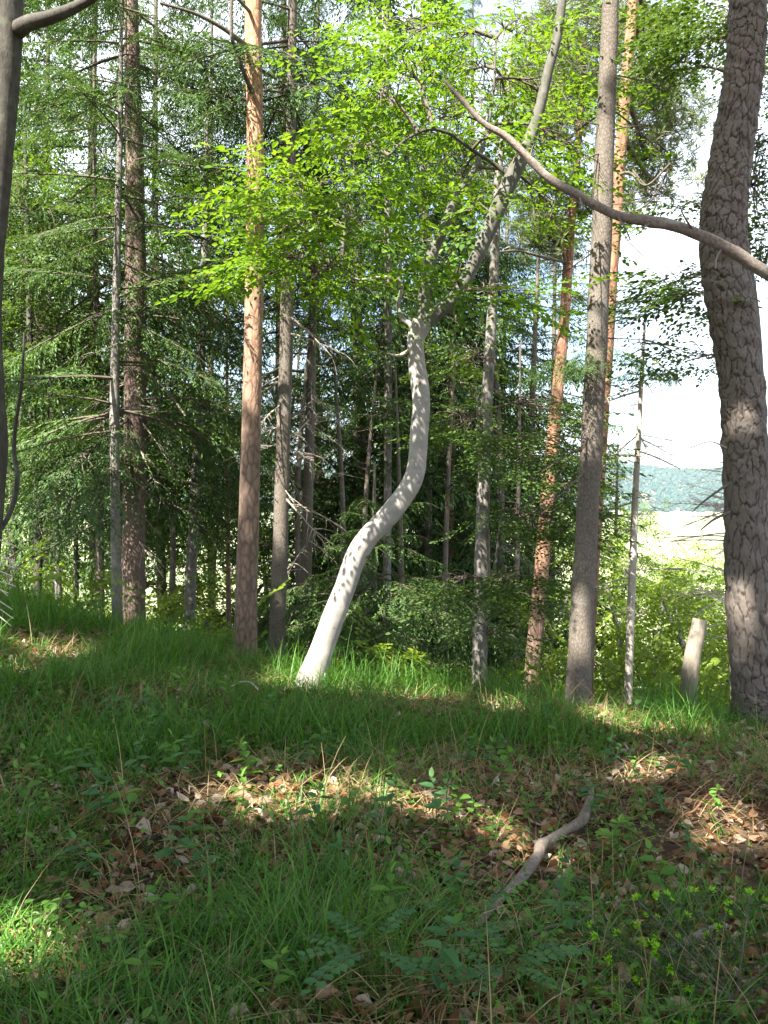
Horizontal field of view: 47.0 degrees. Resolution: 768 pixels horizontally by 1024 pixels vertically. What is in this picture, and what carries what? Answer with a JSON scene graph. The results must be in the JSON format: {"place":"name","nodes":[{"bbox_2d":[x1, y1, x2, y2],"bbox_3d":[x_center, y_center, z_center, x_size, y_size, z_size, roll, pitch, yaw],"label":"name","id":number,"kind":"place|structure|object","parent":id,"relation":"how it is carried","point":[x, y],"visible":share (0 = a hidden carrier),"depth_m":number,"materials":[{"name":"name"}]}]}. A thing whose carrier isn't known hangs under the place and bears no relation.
{"place":"outdoors","nodes":[
{"label":"outdoors","id":0,"kind":"place"},
{"bbox_2d":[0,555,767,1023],"bbox_3d":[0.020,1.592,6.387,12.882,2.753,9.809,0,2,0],"label":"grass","id":1,"kind":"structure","parent":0,"point":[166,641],"depth_m":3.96,"materials":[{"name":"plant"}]},
{"bbox_2d":[0,465,767,1023],"bbox_3d":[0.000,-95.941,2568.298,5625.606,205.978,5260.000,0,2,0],"label":"ground","id":2,"kind":"structure","parent":0,"point":[672,521],"depth_m":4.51,"materials":[{"name":"plant"}]},
{"bbox_2d":[10,759,41,804],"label":"seedling","id":3,"kind":"object","parent":2,"relation":"on","point":[21,791],"visible":0.86,"depth_m":3.92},
{"bbox_2d":[1,112,88,560],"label":"broadleaf tree","id":4,"kind":"object","parent":2,"relation":"on","point":[13,351],"visible":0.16,"depth_m":13.18,"materials":[{"name":"green plant"}]},
{"bbox_2d":[0,0,97,558],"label":"beech tree","id":5,"kind":"object","parent":2,"relation":"on","point":[17,26],"visible":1,"depth_m":8.43,"materials":[{"name":"pale grey bark"},{"name":"green leaf"}]},
{"bbox_2d":[2,0,107,491],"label":"spruce tree","id":6,"kind":"object","parent":2,"relation":"on","point":[4,339],"visible":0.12,"depth_m":14.82,"materials":[{"name":"green plant"}]},
{"bbox_2d":[2,0,109,597],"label":"spruce tree","id":7,"kind":"object","parent":2,"relation":"on","point":[17,526],"visible":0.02,"depth_m":19.00,"materials":[{"name":"green plant"}]},
{"bbox_2d":[0,0,113,610],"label":"spruce tree","id":8,"kind":"object","parent":2,"relation":"on","point":[50,259],"visible":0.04,"depth_m":23.72,"materials":[{"name":"green plant"}]},
{"bbox_2d":[2,138,122,592],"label":"broadleaf tree","id":9,"kind":"object","parent":2,"relation":"on","point":[13,548],"visible":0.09,"depth_m":14.68,"materials":[{"name":"green plant"}]},
{"bbox_2d":[59,740,94,793],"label":"seedling","id":10,"kind":"object","parent":2,"relation":"on","point":[72,777],"visible":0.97,"depth_m":4.10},
{"bbox_2d":[63,831,102,876],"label":"seedling","id":11,"kind":"object","parent":2,"relation":"on","point":[74,847],"visible":0.94,"depth_m":3.33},
{"bbox_2d":[0,201,176,613],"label":"spruce tree","id":12,"kind":"object","parent":2,"relation":"on","point":[76,558],"visible":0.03,"depth_m":14.83,"materials":[{"name":"green plant"}]},
{"bbox_2d":[5,288,181,602],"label":"tree","id":13,"kind":"object","parent":2,"relation":"on","point":[60,585],"visible":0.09,"depth_m":13.21,"materials":[{"name":"green plant"}]},
{"bbox_2d":[0,0,187,614],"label":"spruce tree","id":14,"kind":"object","parent":2,"relation":"on","point":[46,29],"visible":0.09,"depth_m":16.71,"materials":[{"name":"green plant"}]},
{"bbox_2d":[80,759,112,817],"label":"seedling","id":15,"kind":"object","parent":2,"relation":"on","point":[92,790],"visible":0.95,"depth_m":3.76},
{"bbox_2d":[5,56,196,595],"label":"broadleaf tree","id":16,"kind":"object","parent":2,"relation":"on","point":[60,157],"visible":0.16,"depth_m":16.53,"materials":[{"name":"green plant"}]},
{"bbox_2d":[2,45,237,619],"bbox_3d":[-3.819,-2.153,11.978,4.226,8.377,3.691,0,2,0],"label":"spruce tree","id":17,"kind":"object","parent":2,"relation":"on","point":[72,199],"visible":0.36,"depth_m":11.64,"materials":[{"name":"green plant"}]},
{"bbox_2d":[2,98,243,598],"bbox_3d":[-4.451,-1.905,12.528,5.026,7.820,5.239,0,2,0],"label":"spruce tree","id":18,"kind":"object","parent":2,"relation":"on","point":[27,317],"visible":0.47,"depth_m":11.57,"materials":[{"name":"green plant"}]},
{"bbox_2d":[106,776,147,830],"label":"seedling","id":19,"kind":"object","parent":2,"relation":"on","point":[131,797],"visible":0.96,"depth_m":3.75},
{"bbox_2d":[3,0,275,622],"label":"fir tree","id":20,"kind":"object","parent":2,"relation":"on","point":[77,423],"visible":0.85,"depth_m":9.90,"materials":[{"name":"green plant"}]},
{"bbox_2d":[46,166,235,631],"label":"broadleaf tree","id":21,"kind":"object","parent":2,"relation":"on","point":[172,569],"visible":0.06,"depth_m":15.98,"materials":[{"name":"green plant"}]},
{"bbox_2d":[116,937,165,1007],"bbox_3d":[-0.679,1.303,2.473,0.126,0.210,0.074,-2,2,-44],"label":"seedling","id":22,"kind":"object","parent":2,"relation":"on","point":[136,961],"visible":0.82,"depth_m":2.48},
{"bbox_2d":[0,0,300,632],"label":"spruce tree","id":23,"kind":"object","parent":2,"relation":"on","point":[134,532],"visible":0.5,"depth_m":10.83,"materials":[{"name":"green plant"}]},
{"bbox_2d":[143,874,184,935],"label":"seedling","id":24,"kind":"object","parent":2,"relation":"on","point":[149,888],"visible":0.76,"depth_m":2.99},
{"bbox_2d":[61,0,271,627],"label":"spruce tree","id":25,"kind":"object","parent":2,"relation":"on","point":[150,583],"visible":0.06,"depth_m":20.91,"materials":[{"name":"green plant"}]},
{"bbox_2d":[154,810,203,875],"bbox_3d":[-0.780,1.279,3.395,0.184,0.285,0.127,0,2,-5],"label":"seedling","id":26,"kind":"object","parent":2,"relation":"on","point":[163,852],"visible":0.94,"depth_m":3.39,"materials":[{"name":"plant"}]},
{"bbox_2d":[169,728,203,784],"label":"seedling","id":27,"kind":"object","parent":2,"relation":"on","point":[183,763],"visible":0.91,"depth_m":4.40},
{"bbox_2d":[80,25,322,636],"bbox_3d":[-2.708,-2.080,12.377,3.596,9.429,3.512,0,2,0],"label":"spruce tree","id":28,"kind":"object","parent":2,"relation":"on","point":[190,584],"visible":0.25,"depth_m":12.46,"materials":[{"name":"green plant"}]},
{"bbox_2d":[145,570,267,647],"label":"broadleaf tree","id":29,"kind":"object","parent":2,"relation":"on","point":[211,617],"visible":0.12,"depth_m":15.65,"materials":[{"name":"green plant"}]},
{"bbox_2d":[189,837,223,885],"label":"seedling","id":30,"kind":"object","parent":2,"relation":"on","point":[204,867],"visible":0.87,"depth_m":3.32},
{"bbox_2d":[160,0,263,661],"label":"pine tree","id":31,"kind":"object","parent":2,"relation":"on","point":[247,553],"visible":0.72,"depth_m":9.48,"materials":[{"name":"brown plant"}]},
{"bbox_2d":[145,1,291,642],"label":"spruce tree","id":32,"kind":"object","parent":2,"relation":"on","point":[211,33],"visible":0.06,"depth_m":24.84,"materials":[{"name":"green plant"}]},
{"bbox_2d":[145,445,292,634],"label":"broadleaf tree","id":33,"kind":"object","parent":2,"relation":"on","point":[214,551],"visible":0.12,"depth_m":19.96,"materials":[{"name":"green plant"}]},
{"bbox_2d":[149,233,305,647],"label":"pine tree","id":34,"kind":"object","parent":2,"relation":"on","point":[228,593],"visible":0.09,"depth_m":14.00,"materials":[{"name":"green plant"}]},
{"bbox_2d":[149,548,329,652],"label":"broadleaf tree","id":35,"kind":"object","parent":2,"relation":"on","point":[265,589],"visible":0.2,"depth_m":15.76,"materials":[{"name":"green plant"}]},
{"bbox_2d":[226,766,256,833],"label":"seedling","id":36,"kind":"object","parent":2,"relation":"on","point":[244,801],"visible":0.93,"depth_m":3.88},
{"bbox_2d":[230,735,262,783],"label":"seedling","id":37,"kind":"object","parent":2,"relation":"on","point":[249,761],"visible":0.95,"depth_m":4.37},
{"bbox_2d":[254,946,298,1002],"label":"seedling","id":38,"kind":"object","parent":2,"relation":"on","point":[272,964],"visible":0.84,"depth_m":2.48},
{"bbox_2d":[147,0,407,655],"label":"spruce tree","id":39,"kind":"object","parent":2,"relation":"on","point":[278,18],"visible":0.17,"depth_m":15.08,"materials":[{"name":"green plant"}]},
{"bbox_2d":[105,0,451,667],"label":"spruce tree","id":40,"kind":"object","parent":2,"relation":"on","point":[288,90],"visible":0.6,"depth_m":10.38,"materials":[{"name":"green plant"}]},
{"bbox_2d":[203,332,370,656],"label":"spruce tree","id":41,"kind":"object","parent":2,"relation":"on","point":[261,626],"visible":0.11,"depth_m":16.05,"materials":[{"name":"green plant"}]},
{"bbox_2d":[211,0,398,605],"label":"spruce tree","id":42,"kind":"object","parent":2,"relation":"on","point":[260,587],"visible":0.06,"depth_m":18.64,"materials":[{"name":"green plant"}]},
{"bbox_2d":[195,60,415,675],"bbox_3d":[-1.203,-1.442,11.983,3.358,9.108,3.146,0,2,0],"label":"spruce tree","id":43,"kind":"object","parent":2,"relation":"on","point":[305,565],"visible":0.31,"depth_m":11.95,"materials":[{"name":"green plant"}]},
{"bbox_2d":[294,783,334,836],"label":"seedling","id":44,"kind":"object","parent":2,"relation":"on","point":[316,808],"visible":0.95,"depth_m":3.87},
{"bbox_2d":[257,266,383,670],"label":"spruce tree","id":45,"kind":"object","parent":2,"relation":"on","point":[297,524],"visible":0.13,"depth_m":14.48,"materials":[{"name":"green plant"}]},
{"bbox_2d":[233,350,470,686],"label":"spruce tree","id":46,"kind":"object","parent":2,"relation":"on","point":[342,490],"visible":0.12,"depth_m":12.34,"materials":[{"name":"green plant"}]},
{"bbox_2d":[286,312,426,677],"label":"spruce tree","id":47,"kind":"object","parent":2,"relation":"on","point":[366,492],"visible":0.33,"depth_m":14.96,"materials":[{"name":"green plant"}]},
{"bbox_2d":[258,159,464,660],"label":"spruce tree","id":48,"kind":"object","parent":2,"relation":"on","point":[362,436],"visible":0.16,"depth_m":15.79,"materials":[{"name":"green plant"}]},
{"bbox_2d":[258,104,468,665],"bbox_3d":[-0.261,-1.385,17.243,5.323,13.346,5.475,0,2,0],"label":"spruce tree","id":49,"kind":"object","parent":2,"relation":"on","point":[361,486],"visible":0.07,"depth_m":16.89,"materials":[{"name":"green plant"}]},
{"bbox_2d":[0,535,729,710],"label":"undergrowth","id":50,"kind":"object","parent":2,"relation":"on","point":[175,596],"visible":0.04,"depth_m":10.46,"materials":[{"name":"green plant"}]},
{"bbox_2d":[291,0,456,566],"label":"spruce tree","id":51,"kind":"object","parent":2,"relation":"on","point":[356,18],"visible":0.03,"depth_m":23.67,"materials":[{"name":"green plant"}]},
{"bbox_2d":[228,463,537,690],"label":"spruce tree","id":52,"kind":"object","parent":2,"relation":"on","point":[372,594],"visible":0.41,"depth_m":11.45,"materials":[{"name":"green plant"}]},
{"bbox_2d":[286,905,479,995],"bbox_3d":[-0.029,1.337,2.604,0.534,0.179,0.476,0,2,-13],"label":"vetch plant","id":53,"kind":"object","parent":2,"relation":"on","point":[401,963],"visible":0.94,"depth_m":2.54,"materials":[{"name":"plant"}]},
{"bbox_2d":[0,608,767,1023],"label":"ground cover","id":54,"kind":"object","parent":2,"relation":"on","point":[420,882],"visible":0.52,"depth_m":3.35,"materials":[{"name":"plant"}]},
{"bbox_2d":[0,589,767,1023],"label":"dry stalks","id":55,"kind":"object","parent":2,"relation":"on","point":[414,853],"visible":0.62,"depth_m":3.62,"materials":[{"name":"plant"}]},
{"bbox_2d":[369,861,408,928],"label":"seedling","id":56,"kind":"object","parent":2,"relation":"on","point":[390,878],"visible":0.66,"depth_m":3.01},
{"bbox_2d":[373,773,406,820],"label":"seedling","id":57,"kind":"object","parent":2,"relation":"on","point":[391,795],"visible":0.93,"depth_m":4.12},
{"bbox_2d":[265,196,518,688],"bbox_3d":[0.176,-0.411,17.053,5.101,11.302,4.856,0,2,0],"label":"spruce tree","id":58,"kind":"object","parent":2,"relation":"on","point":[446,364],"visible":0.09,"depth_m":16.63,"materials":[{"name":"green plant"}]},
{"bbox_2d":[334,361,461,683],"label":"spruce tree","id":59,"kind":"object","parent":2,"relation":"on","point":[401,560],"visible":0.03,"depth_m":13.47,"materials":[{"name":"green plant"}]},
{"bbox_2d":[273,0,523,643],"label":"birch tree","id":60,"kind":"object","parent":2,"relation":"on","point":[388,369],"visible":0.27,"depth_m":14.88,"materials":[{"name":"green broad leaf"},{"name":"twig"},{"name":"grey bark"}]},
{"bbox_2d":[154,0,674,689],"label":"beech tree","id":61,"kind":"object","parent":2,"relation":"on","point":[378,526],"visible":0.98,"depth_m":7.48,"materials":[{"name":"green plant"}]},
{"bbox_2d":[290,0,568,659],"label":"spruce tree","id":62,"kind":"object","parent":2,"relation":"on","point":[432,218],"visible":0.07,"depth_m":17.43,"materials":[{"name":"green plant"}]},
{"bbox_2d":[418,767,454,834],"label":"seedling","id":63,"kind":"object","parent":2,"relation":"on","point":[436,803],"visible":0.98,"depth_m":4.16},
{"bbox_2d":[378,2,494,559],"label":"spruce tree","id":64,"kind":"object","parent":2,"relation":"on","point":[445,36],"visible":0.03,"depth_m":26.58,"materials":[{"name":"green plant"}]},
{"bbox_2d":[325,237,548,686],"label":"spruce tree","id":65,"kind":"object","parent":2,"relation":"on","point":[427,524],"visible":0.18,"depth_m":16.07,"materials":[{"name":"green plant"}]},
{"bbox_2d":[406,912,481,1002],"bbox_3d":[0.180,1.296,2.571,0.201,0.312,0.139,1,2,24],"label":"seedling","id":66,"kind":"object","parent":2,"relation":"on","point":[450,956],"visible":0.82,"depth_m":2.56,"materials":[{"name":"plant"}]},
{"bbox_2d":[176,459,723,511],"bbox_3d":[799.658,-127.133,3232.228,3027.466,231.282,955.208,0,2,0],"label":"hillside forest","id":67,"kind":"object","parent":2,"relation":"on","point":[668,490],"visible":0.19,"depth_m":3168.80,"materials":[{"name":"green plant"}]},
{"bbox_2d":[352,315,550,687],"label":"spruce tree","id":68,"kind":"object","parent":2,"relation":"on","point":[446,530],"visible":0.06,"depth_m":14.99,"materials":[{"name":"green plant"}]},
{"bbox_2d":[364,169,549,625],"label":"tree","id":69,"kind":"object","parent":2,"relation":"on","point":[461,393],"visible":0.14,"depth_m":16.89,"materials":[{"name":"green plant"}]},
{"bbox_2d":[368,84,572,685],"bbox_3d":[1.600,-1.476,17.914,4.470,14.349,5.819,1,2,35],"label":"spruce tree","id":70,"kind":"object","parent":2,"relation":"on","point":[503,427],"visible":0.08,"depth_m":17.73,"materials":[{"name":"green plant"}]},
{"bbox_2d":[420,892,520,951],"bbox_3d":[0.315,1.419,2.936,0.305,0.162,0.325,0,2,-16],"label":"vetch plant","id":71,"kind":"object","parent":2,"relation":"on","point":[474,939],"visible":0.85,"depth_m":2.97,"materials":[{"name":"plant"}]},
{"bbox_2d":[380,0,564,677],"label":"spruce tree","id":72,"kind":"object","parent":2,"relation":"on","point":[472,124],"visible":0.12,"depth_m":20.67,"materials":[{"name":"green plant"}]},
{"bbox_2d":[406,170,555,675],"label":"spruce tree","id":73,"kind":"object","parent":2,"relation":"on","point":[499,496],"visible":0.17,"depth_m":17.41,"materials":[{"name":"green plant"}]},
{"bbox_2d":[432,376,561,696],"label":"spruce tree","id":74,"kind":"object","parent":2,"relation":"on","point":[455,640],"visible":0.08,"depth_m":13.45,"materials":[{"name":"green plant"}]},
{"bbox_2d":[438,62,568,677],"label":"spruce tree","id":75,"kind":"object","parent":2,"relation":"on","point":[525,281],"visible":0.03,"depth_m":25.75,"materials":[{"name":"green plant"}]},
{"bbox_2d":[359,38,652,689],"bbox_3d":[1.341,-1.390,9.620,3.217,7.570,3.530,0,2,0],"label":"spruce tree","id":76,"kind":"object","parent":2,"relation":"on","point":[483,594],"visible":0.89,"depth_m":9.22,"materials":[{"name":"plant"}]},
{"bbox_2d":[422,338,594,695],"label":"spruce tree","id":77,"kind":"object","parent":2,"relation":"on","point":[517,558],"visible":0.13,"depth_m":15.97,"materials":[{"name":"green plant"}]},
{"bbox_2d":[430,922,589,1005],"bbox_3d":[0.340,1.407,2.644,0.448,0.173,0.452,1,2,27],"label":"vetch plant","id":78,"kind":"object","parent":2,"relation":"on","point":[540,954],"visible":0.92,"depth_m":2.67,"materials":[{"name":"plant"}]},
{"bbox_2d":[455,780,593,949],"bbox_3d":[0.745,1.524,4.035,0.130,0.197,2.402,1,2,25],"label":"fallen branch","id":79,"kind":"object","parent":2,"relation":"on","point":[531,864],"visible":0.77,"depth_m":4.03,"materials":[{"name":"wood"}]},
{"bbox_2d":[438,185,622,699],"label":"spruce tree","id":80,"kind":"object","parent":2,"relation":"on","point":[534,356],"visible":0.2,"depth_m":18.88,"materials":[{"name":"green plant"}]},
{"bbox_2d":[492,579,605,697],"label":"broadleaf tree","id":81,"kind":"object","parent":2,"relation":"on","point":[552,637],"visible":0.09,"depth_m":16.03,"materials":[{"name":"green plant"}]},
{"bbox_2d":[446,0,667,692],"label":"pine tree","id":82,"kind":"object","parent":2,"relation":"on","point":[581,68],"visible":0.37,"depth_m":12.80,"materials":[{"name":"orange plant"}]},
{"bbox_2d":[539,869,582,942],"bbox_3d":[0.625,1.413,3.111,0.141,0.276,0.139,-2,2,-42],"label":"seedling","id":83,"kind":"object","parent":2,"relation":"on","point":[561,908],"visible":0.87,"depth_m":3.13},
{"bbox_2d":[491,194,646,693],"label":"spruce tree","id":84,"kind":"object","parent":2,"relation":"on","point":[552,573],"visible":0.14,"depth_m":19.92,"materials":[{"name":"green plant"}]},
{"bbox_2d":[442,78,767,280],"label":"branch","id":85,"kind":"object","parent":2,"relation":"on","point":[746,260],"visible":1,"depth_m":4.54,"materials":[{"name":"grey plant"}]},
{"bbox_2d":[542,473,670,685],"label":"broadleaf tree","id":86,"kind":"object","parent":2,"relation":"on","point":[644,524],"visible":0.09,"depth_m":24.84,"materials":[{"name":"green plant"}]},
{"bbox_2d":[514,0,703,705],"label":"spruce tree","id":87,"kind":"object","parent":2,"relation":"on","point":[580,643],"visible":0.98,"depth_m":7.69,"materials":[{"name":"grey plant"}]},
{"bbox_2d":[594,814,627,856],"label":"seedling","id":88,"kind":"object","parent":2,"relation":"on","point":[605,832],"visible":0.81,"depth_m":4.26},
{"bbox_2d":[543,443,699,689],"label":"spruce tree","id":89,"kind":"object","parent":2,"relation":"on","point":[616,511],"visible":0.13,"depth_m":21.96,"materials":[{"name":"green plant"}]},
{"bbox_2d":[522,554,725,706],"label":"broadleaf tree","id":90,"kind":"object","parent":2,"relation":"on","point":[647,653],"visible":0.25,"depth_m":12.07,"materials":[{"name":"green plant"}]},
{"bbox_2d":[531,554,729,711],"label":"broadleaf tree","id":91,"kind":"object","parent":2,"relation":"on","point":[674,627],"visible":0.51,"depth_m":11.88,"materials":[{"name":"green plant"}]},
{"bbox_2d":[548,510,725,697],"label":"broadleaf tree","id":92,"kind":"object","parent":2,"relation":"on","point":[624,560],"visible":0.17,"depth_m":18.02,"materials":[{"name":"green plant"}]},
{"bbox_2d":[558,289,723,702],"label":"dead tree","id":93,"kind":"object","parent":2,"relation":"on","point":[631,578],"visible":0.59,"depth_m":9.58,"materials":[{"name":"twig"},{"name":"bark"}]},
{"bbox_2d":[558,573,725,712],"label":"broadleaf tree","id":94,"kind":"object","parent":2,"relation":"on","point":[607,618],"visible":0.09,"depth_m":13.53,"materials":[{"name":"green plant"}]},
{"bbox_2d":[563,0,727,700],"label":"pine tree","id":95,"kind":"object","parent":2,"relation":"on","point":[658,133],"visible":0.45,"depth_m":12.05,"materials":[{"name":"orange plant"}]},
{"bbox_2d":[639,838,678,895],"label":"seedling","id":96,"kind":"object","parent":2,"relation":"on","point":[666,871],"visible":0.75,"depth_m":3.77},
{"bbox_2d":[594,556,726,694],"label":"broadleaf tree","id":97,"kind":"object","parent":2,"relation":"on","point":[623,595],"visible":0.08,"depth_m":18.48,"materials":[{"name":"green plant"}]},
{"bbox_2d":[600,522,723,676],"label":"broadleaf tree","id":98,"kind":"object","parent":2,"relation":"on","point":[681,571],"visible":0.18,"depth_m":28.04,"materials":[{"name":"green plant"}]},
{"bbox_2d":[558,0,767,396],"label":"beech tree","id":99,"kind":"object","parent":2,"relation":"on","point":[665,56],"visible":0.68,"depth_m":8.72,"materials":[{"name":"green plant"}]},
{"bbox_2d":[586,886,767,1023],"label":"flowering plant","id":100,"kind":"object","parent":2,"relation":"on","point":[661,953],"visible":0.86,"depth_m":2.87,"materials":[{"name":"plant"}]},
{"bbox_2d":[639,586,729,712],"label":"broadleaf tree","id":101,"kind":"object","parent":2,"relation":"on","point":[727,690],"visible":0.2,"depth_m":12.75,"materials":[{"name":"green plant"}]},
{"bbox_2d":[646,450,730,698],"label":"dead tree","id":102,"kind":"object","parent":2,"relation":"on","point":[717,506],"visible":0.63,"depth_m":10.50,"materials":[{"name":"grey wood"}]},
{"bbox_2d":[653,565,726,666],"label":"broadleaf tree","id":103,"kind":"object","parent":2,"relation":"on","point":[703,580],"visible":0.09,"depth_m":18.42,"materials":[{"name":"green plant"}]},
{"bbox_2d":[678,618,707,711],"bbox_3d":[3.129,1.765,9.058,0.337,1.362,0.305,-1,2,-17],"label":"tree stump","id":104,"kind":"object","parent":2,"relation":"on","point":[695,640],"visible":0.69,"depth_m":8.98,"materials":[{"name":"wood"}]},
{"bbox_2d":[690,0,767,726],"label":"pine tree","id":105,"kind":"object","parent":2,"relation":"on","point":[734,331],"visible":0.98,"depth_m":7.72,"materials":[{"name":"brown plant"}]},
{"bbox_2d":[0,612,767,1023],"bbox_3d":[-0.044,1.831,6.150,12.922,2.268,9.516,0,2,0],"label":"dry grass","id":106,"kind":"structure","parent":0,"point":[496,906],"depth_m":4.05,"materials":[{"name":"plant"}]},
{"bbox_2d":[11,0,767,470],"label":"sky","id":107,"kind":"structure","parent":0,"point":[691,416],"materials":[{"name":"white"}]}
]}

